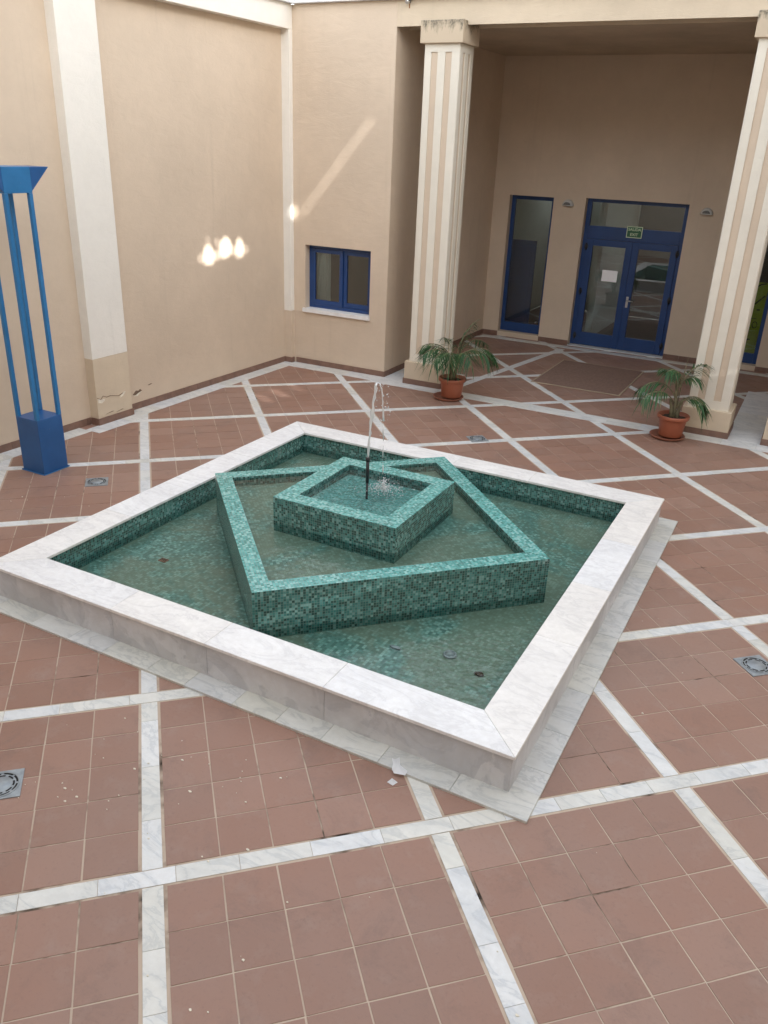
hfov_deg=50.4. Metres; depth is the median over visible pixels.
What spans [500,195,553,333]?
side window
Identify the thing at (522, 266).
blue panel
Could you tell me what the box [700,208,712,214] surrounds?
wall lamp
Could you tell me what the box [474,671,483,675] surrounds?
dead leaf
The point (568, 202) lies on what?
wall lamp
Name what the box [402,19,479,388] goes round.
column
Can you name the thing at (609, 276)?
paper notice
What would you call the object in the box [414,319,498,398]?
potted palm
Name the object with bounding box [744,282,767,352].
window
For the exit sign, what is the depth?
15.81 m
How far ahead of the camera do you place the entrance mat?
14.58 m
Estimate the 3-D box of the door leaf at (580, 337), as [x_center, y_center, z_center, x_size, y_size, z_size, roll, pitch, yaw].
[4.401,-4.404,16.521,0.936,2.097,0.092,14,27,25]
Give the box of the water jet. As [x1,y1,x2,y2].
[354,382,414,498]
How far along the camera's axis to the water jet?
7.45 m
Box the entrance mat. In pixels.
[531,360,643,395]
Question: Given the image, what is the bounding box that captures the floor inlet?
[158,558,168,562]
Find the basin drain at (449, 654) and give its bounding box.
[443,650,456,658]
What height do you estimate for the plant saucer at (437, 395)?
0.046 m
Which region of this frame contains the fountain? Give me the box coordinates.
[0,421,677,823]
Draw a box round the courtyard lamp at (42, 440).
[0,165,69,475]
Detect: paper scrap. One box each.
[388,778,396,785]
[392,757,406,774]
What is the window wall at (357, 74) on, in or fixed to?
on the paving
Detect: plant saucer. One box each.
[433,392,463,401]
[649,429,684,441]
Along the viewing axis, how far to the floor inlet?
7.63 m
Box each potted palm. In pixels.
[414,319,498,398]
[630,361,714,437]
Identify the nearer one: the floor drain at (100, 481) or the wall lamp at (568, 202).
the floor drain at (100, 481)
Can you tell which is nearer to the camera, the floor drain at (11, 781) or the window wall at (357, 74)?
the floor drain at (11, 781)
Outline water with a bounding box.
[364,476,422,504]
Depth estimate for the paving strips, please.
5.30 m
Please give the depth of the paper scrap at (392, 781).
5.14 m
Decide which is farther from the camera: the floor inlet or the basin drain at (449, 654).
the floor inlet
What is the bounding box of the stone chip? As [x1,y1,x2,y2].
[389,645,400,649]
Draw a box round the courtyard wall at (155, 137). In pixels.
[0,0,294,452]
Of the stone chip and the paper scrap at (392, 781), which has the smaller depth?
the paper scrap at (392, 781)
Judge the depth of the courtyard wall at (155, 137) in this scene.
11.19 m
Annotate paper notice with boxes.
[601,270,617,281]
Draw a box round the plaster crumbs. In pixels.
[18,496,682,1016]
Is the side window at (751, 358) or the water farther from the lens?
the side window at (751, 358)
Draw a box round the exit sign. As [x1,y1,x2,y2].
[626,226,642,238]
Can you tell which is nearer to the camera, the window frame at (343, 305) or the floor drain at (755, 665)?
the floor drain at (755, 665)
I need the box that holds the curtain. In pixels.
[316,252,330,300]
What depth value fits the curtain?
14.32 m
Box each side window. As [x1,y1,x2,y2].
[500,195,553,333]
[742,294,767,363]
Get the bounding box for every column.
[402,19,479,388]
[682,10,767,438]
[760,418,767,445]
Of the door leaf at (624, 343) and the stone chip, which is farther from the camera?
the door leaf at (624, 343)
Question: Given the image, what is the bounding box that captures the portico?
[397,0,767,372]
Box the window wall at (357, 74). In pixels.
[292,0,505,376]
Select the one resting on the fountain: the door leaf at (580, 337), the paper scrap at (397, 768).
the paper scrap at (397, 768)
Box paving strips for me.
[0,334,767,1023]
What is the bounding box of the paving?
[0,333,767,1023]
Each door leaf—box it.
[573,238,632,348]
[617,242,678,354]
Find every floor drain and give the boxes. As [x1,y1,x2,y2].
[0,768,24,799]
[85,477,107,486]
[466,435,488,441]
[733,655,767,676]
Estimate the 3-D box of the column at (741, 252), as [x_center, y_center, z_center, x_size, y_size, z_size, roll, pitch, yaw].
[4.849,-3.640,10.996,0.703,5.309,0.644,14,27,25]
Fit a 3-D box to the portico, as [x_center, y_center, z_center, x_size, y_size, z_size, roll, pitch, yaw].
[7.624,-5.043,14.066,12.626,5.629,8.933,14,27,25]
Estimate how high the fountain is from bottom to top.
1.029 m
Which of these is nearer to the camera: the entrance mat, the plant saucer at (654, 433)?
the plant saucer at (654, 433)
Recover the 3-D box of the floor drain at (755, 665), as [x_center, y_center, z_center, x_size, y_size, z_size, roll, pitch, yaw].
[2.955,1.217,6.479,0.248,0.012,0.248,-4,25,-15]
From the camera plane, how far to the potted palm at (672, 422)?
11.34 m
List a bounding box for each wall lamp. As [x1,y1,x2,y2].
[562,199,573,205]
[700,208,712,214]
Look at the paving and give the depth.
4.87 m
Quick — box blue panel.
[505,239,536,323]
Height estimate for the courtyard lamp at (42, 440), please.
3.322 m
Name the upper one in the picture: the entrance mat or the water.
the entrance mat
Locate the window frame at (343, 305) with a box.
[310,245,370,314]
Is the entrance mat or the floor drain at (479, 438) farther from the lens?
the entrance mat

